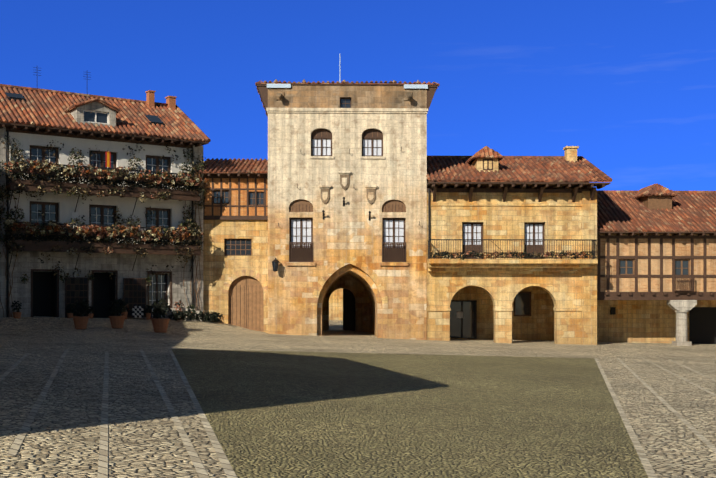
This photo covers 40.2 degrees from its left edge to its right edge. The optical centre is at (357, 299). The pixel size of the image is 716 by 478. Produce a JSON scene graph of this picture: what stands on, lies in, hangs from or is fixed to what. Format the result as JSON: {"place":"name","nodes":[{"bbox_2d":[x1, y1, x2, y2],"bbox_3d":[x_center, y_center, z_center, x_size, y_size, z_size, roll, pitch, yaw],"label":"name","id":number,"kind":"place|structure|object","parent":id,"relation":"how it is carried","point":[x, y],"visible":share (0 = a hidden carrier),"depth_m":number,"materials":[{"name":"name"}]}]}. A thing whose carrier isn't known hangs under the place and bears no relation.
{"place":"outdoors","nodes":[
{"label":"outdoors","id":0,"kind":"place"},
{"bbox_2d":[60,101,115,136],"bbox_3d":[-13.212,-8.611,47.606,1.900,1.560,3.000,0,0,-34],"label":"dormer","id":1,"kind":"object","parent":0,"point":[76,113],"depth_m":46.33,"materials":[{"name":"white paint"}]},
{"bbox_2d":[6,132,191,318],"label":"wall","id":2,"kind":"structure","parent":0,"point":[124,205],"depth_m":46.36,"materials":[{"name":"white paint"}]},
{"bbox_2d":[0,122,208,255],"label":"house timber beam","id":3,"kind":"structure","parent":2,"relation":"attached to","point":[178,195],"depth_m":45.79,"materials":[{"name":"brown wood"}]},
{"bbox_2d":[0,84,210,141],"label":"flower house roof tiles","id":4,"kind":"object","parent":3,"relation":"on","point":[45,107],"visible":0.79,"depth_m":47.64,"materials":[{"name":"orange tile"}]},
{"bbox_2d":[145,90,176,109],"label":"chimneys","id":5,"kind":"object","parent":4,"relation":"on","point":[150,100],"visible":0.79,"depth_m":51.32,"materials":[{"name":"orange brick"}]},
{"bbox_2d":[0,127,202,316],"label":"flower house pier wall","id":6,"kind":"structure","parent":0,"point":[198,150],"depth_m":44.10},
{"bbox_2d":[5,67,199,319],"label":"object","id":7,"kind":"object","parent":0,"point":[141,296],"visible":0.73,"depth_m":46.66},
{"bbox_2d":[205,178,267,215],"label":"infill wall","id":8,"kind":"structure","parent":0,"point":[234,196],"depth_m":49.72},
{"bbox_2d":[198,173,267,219],"bbox_3d":[-6.333,-5.216,49.480,3.750,2.330,0.680,0,0,-1],"label":"timber framing","id":9,"kind":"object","parent":8,"relation":"attached to","point":[238,176],"depth_m":49.68,"materials":[{"name":"brown wood"}]},
{"bbox_2d":[195,158,267,172],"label":"house roof tiles","id":10,"kind":"object","parent":9,"relation":"on","point":[238,165],"visible":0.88,"depth_m":51.03,"materials":[{"name":"orange tile"}]},
{"bbox_2d":[214,190,263,331],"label":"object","id":11,"kind":"object","parent":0,"point":[246,302],"visible":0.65,"depth_m":50.03,"materials":[{"name":"brown wood"}]},
{"bbox_2d":[267,84,427,271],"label":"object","id":12,"kind":"object","parent":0,"point":[301,241],"visible":0.94,"depth_m":48.96,"materials":[{"name":"white glass"}]},
{"bbox_2d":[268,85,426,107],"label":"tower wall","id":13,"kind":"structure","parent":0,"point":[330,96],"depth_m":48.77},
{"bbox_2d":[257,84,437,115],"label":"roof eaves","id":14,"kind":"object","parent":13,"relation":"attached to","point":[263,90],"visible":0.15,"depth_m":48.74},
{"bbox_2d":[255,80,439,116],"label":"tower roof tiles","id":15,"kind":"object","parent":14,"relation":"on","point":[337,82],"visible":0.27,"depth_m":48.71,"materials":[{"name":"brown tile"}]},
{"bbox_2d":[343,288,354,330],"bbox_3d":[-0.527,0.819,59.314,0.770,3.100,0.080,0,0,-1],"label":"dark doorway","id":16,"kind":"structure","parent":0,"point":[348,310],"depth_m":59.27,"materials":[{"name":"black"}]},
{"bbox_2d":[0,316,715,477],"bbox_3d":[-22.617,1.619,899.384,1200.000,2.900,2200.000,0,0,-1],"label":"plaza ground","id":17,"kind":"structure","parent":0,"point":[61,439],"depth_m":20.15,"materials":[{"name":"grey stone"}]},
{"bbox_2d":[0,353,28,381],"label":"paving strip","id":18,"kind":"object","parent":17,"relation":"on","point":[6,373],"visible":1,"depth_m":21.90,"materials":[{"name":"stone"}]},
{"bbox_2d":[6,349,68,455],"bbox_3d":[-6.272,1.599,20.072,0.100,0.186,19.658,0,0,-15],"label":"paving strip","id":19,"kind":"object","parent":17,"relation":"on","point":[17,442],"visible":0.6,"depth_m":14.10,"materials":[{"name":"stone"}]},
{"bbox_2d":[71,298,90,328],"bbox_3d":[-12.023,0.603,42.418,0.895,1.359,0.844,0,0,-1],"label":"potted shrub","id":20,"kind":"object","parent":17,"relation":"on","point":[80,321],"visible":0.98,"depth_m":42.22,"materials":[{"name":"green plant"}]},
{"bbox_2d":[97,352,108,477],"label":"paving strip","id":21,"kind":"object","parent":17,"relation":"on","point":[103,461],"visible":1,"depth_m":12.79,"materials":[{"name":"stone"}]},
{"bbox_2d":[0,135,208,316],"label":"climbing plants","id":22,"kind":"object","parent":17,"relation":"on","point":[11,223],"visible":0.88,"depth_m":45.65,"materials":[{"name":"green plant"}]},
{"bbox_2d":[108,298,126,327],"bbox_3d":[-10.661,0.594,43.423,0.838,1.359,0.837,0,0,41],"label":"potted shrub","id":23,"kind":"object","parent":17,"relation":"on","point":[117,318],"visible":1,"depth_m":43.19,"materials":[{"name":"green plant"}]},
{"bbox_2d":[149,298,171,332],"bbox_3d":[-8.736,0.696,43.291,1.005,1.523,0.972,0,0,-1],"label":"potted shrub","id":24,"kind":"object","parent":17,"relation":"on","point":[160,324],"visible":1,"depth_m":43.06,"materials":[{"name":"green plant"}]},
{"bbox_2d":[140,349,209,477],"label":"paving strip","id":25,"kind":"object","parent":17,"relation":"on","point":[196,462],"visible":1,"depth_m":13.16,"materials":[{"name":"stone"}]},
{"bbox_2d":[164,307,218,322],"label":"flowers","id":26,"kind":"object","parent":17,"relation":"on","point":[187,309],"visible":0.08,"depth_m":48.46,"materials":[{"name":"plant"}]},
{"bbox_2d":[167,310,223,322],"bbox_3d":[-7.921,0.829,47.903,2.992,0.663,0.630,0,0,-34],"label":"hedge planter","id":27,"kind":"object","parent":17,"relation":"on","point":[180,315],"visible":1,"depth_m":47.80,"materials":[{"name":"green plant"}]},
{"bbox_2d":[168,349,236,477],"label":"paving strip","id":28,"kind":"object","parent":17,"relation":"on","point":[225,464],"visible":1,"depth_m":13.27,"materials":[{"name":"stone"}]},
{"bbox_2d":[203,220,267,332],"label":"building wall","id":29,"kind":"structure","parent":17,"relation":"on","point":[219,268],"depth_m":49.81,"materials":[{"name":"beige stone"}]},
{"bbox_2d":[222,269,267,292],"bbox_3d":[-5.707,-0.921,49.846,2.440,1.220,0.080,0,0,-1],"label":"door arch","id":30,"kind":"structure","parent":29,"relation":"attached to","point":[231,278],"depth_m":49.81,"materials":[{"name":"beige stone"}]},
{"bbox_2d":[329,288,342,319],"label":"courtyard wall","id":31,"kind":"structure","parent":17,"relation":"on","point":[336,305],"depth_m":87.65,"materials":[{"name":"stone"}]},
{"bbox_2d":[268,113,426,339],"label":"tower wall","id":32,"kind":"structure","parent":17,"relation":"on","point":[341,231],"depth_m":48.78,"materials":[{"name":"beige stone"}]},
{"bbox_2d":[266,79,427,309],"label":"stone trim","id":33,"kind":"structure","parent":32,"relation":"attached to","point":[356,262],"depth_m":48.71,"materials":[{"name":"beige stone"}]},
{"bbox_2d":[169,348,567,357],"bbox_3d":[1.410,1.922,34.679,16.002,0.615,0.100,0,0,-18],"label":"paving strip","id":34,"kind":"object","parent":17,"relation":"on","point":[384,353],"visible":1,"depth_m":34.52,"materials":[{"name":"stone"}]},
{"bbox_2d":[172,349,647,477],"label":"paving panel","id":35,"kind":"structure","parent":17,"relation":"on","point":[280,414],"depth_m":15.91,"materials":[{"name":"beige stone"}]},
{"bbox_2d":[427,192,581,344],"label":"house wall","id":36,"kind":"structure","parent":17,"relation":"on","point":[488,291],"depth_m":49.05,"materials":[{"name":"beige stone"}]},
{"bbox_2d":[429,250,593,259],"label":"balcony flowers","id":37,"kind":"object","parent":36,"relation":"attached to","point":[506,254],"visible":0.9,"depth_m":48.11,"materials":[{"name":"green plant"}]},
{"bbox_2d":[426,191,597,344],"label":"stone trim","id":38,"kind":"structure","parent":36,"relation":"attached to","point":[587,267],"depth_m":48.98,"materials":[{"name":"beige stone"}]},
{"bbox_2d":[426,146,611,188],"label":"house roof tiles","id":39,"kind":"object","parent":36,"relation":"on","point":[511,169],"visible":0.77,"depth_m":50.17,"materials":[{"name":"brown tile"}]},
{"bbox_2d":[427,182,610,201],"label":"wooden eaves","id":40,"kind":"object","parent":36,"relation":"attached to","point":[508,189],"visible":0.94,"depth_m":48.75,"materials":[{"name":"brown wood"}]},
{"bbox_2d":[594,358,656,477],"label":"paving strip","id":41,"kind":"object","parent":17,"relation":"on","point":[648,468],"visible":1,"depth_m":14.66,"materials":[{"name":"stone"}]},
{"bbox_2d":[617,358,715,453],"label":"paving strip","id":42,"kind":"object","parent":17,"relation":"on","point":[700,436],"visible":1,"depth_m":17.68,"materials":[{"name":"stone"}]},
{"bbox_2d":[642,358,715,395],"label":"paving strip","id":43,"kind":"object","parent":17,"relation":"on","point":[683,379],"visible":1,"depth_m":26.97,"materials":[{"name":"stone"}]},
{"bbox_2d":[667,300,696,345],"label":"stone column","id":44,"kind":"structure","parent":17,"relation":"on","point":[681,308],"depth_m":50.04,"materials":[{"name":"grey stone"}]},
{"bbox_2d":[669,359,715,381],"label":"paving strip","id":45,"kind":"object","parent":17,"relation":"on","point":[694,370],"visible":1,"depth_m":31.15,"materials":[{"name":"stone"}]},
{"bbox_2d":[0,0,715,190],"label":"sky","id":46,"kind":"structure","parent":0,"point":[631,84],"materials":[{"name":"blue"}]},
{"bbox_2d":[428,159,596,338],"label":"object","id":47,"kind":"object","parent":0,"point":[463,318],"visible":0.73,"depth_m":49.27,"materials":[{"name":"black metal"}]},
{"bbox_2d":[472,146,592,188],"bbox_3d":[8.913,-6.841,54.068,5.870,2.820,10.000,0,0,-1],"label":"dormer and chimney","id":48,"kind":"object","parent":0,"point":[570,153],"depth_m":50.63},
{"bbox_2d":[639,196,671,209],"bbox_3d":[16.135,-5.106,53.906,1.300,0.950,3.000,0,0,-1],"label":"dormer","id":49,"kind":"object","parent":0,"point":[647,201],"depth_m":52.41,"materials":[{"name":"brown wood"}]},
{"bbox_2d":[596,183,715,231],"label":"house roof tiles","id":50,"kind":"object","parent":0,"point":[630,211],"visible":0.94,"depth_m":51.92,"materials":[{"name":"red tile"}]},
{"bbox_2d":[597,234,715,291],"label":"infill wall","id":51,"kind":"structure","parent":0,"point":[627,248],"depth_m":50.18,"materials":[{"name":"beige paint"}]},
{"bbox_2d":[597,232,715,299],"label":"timber framing","id":52,"kind":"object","parent":51,"relation":"attached to","point":[683,287],"depth_m":50.09,"materials":[{"name":"brown wood"}]},
{"bbox_2d":[597,300,715,342],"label":"house wall","id":53,"kind":"structure","parent":0,"point":[642,321],"depth_m":53.08,"materials":[{"name":"beige stone"}]},
{"bbox_2d":[610,196,715,343],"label":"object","id":54,"kind":"object","parent":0,"point":[702,325],"visible":0.67,"depth_m":53.12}
]}

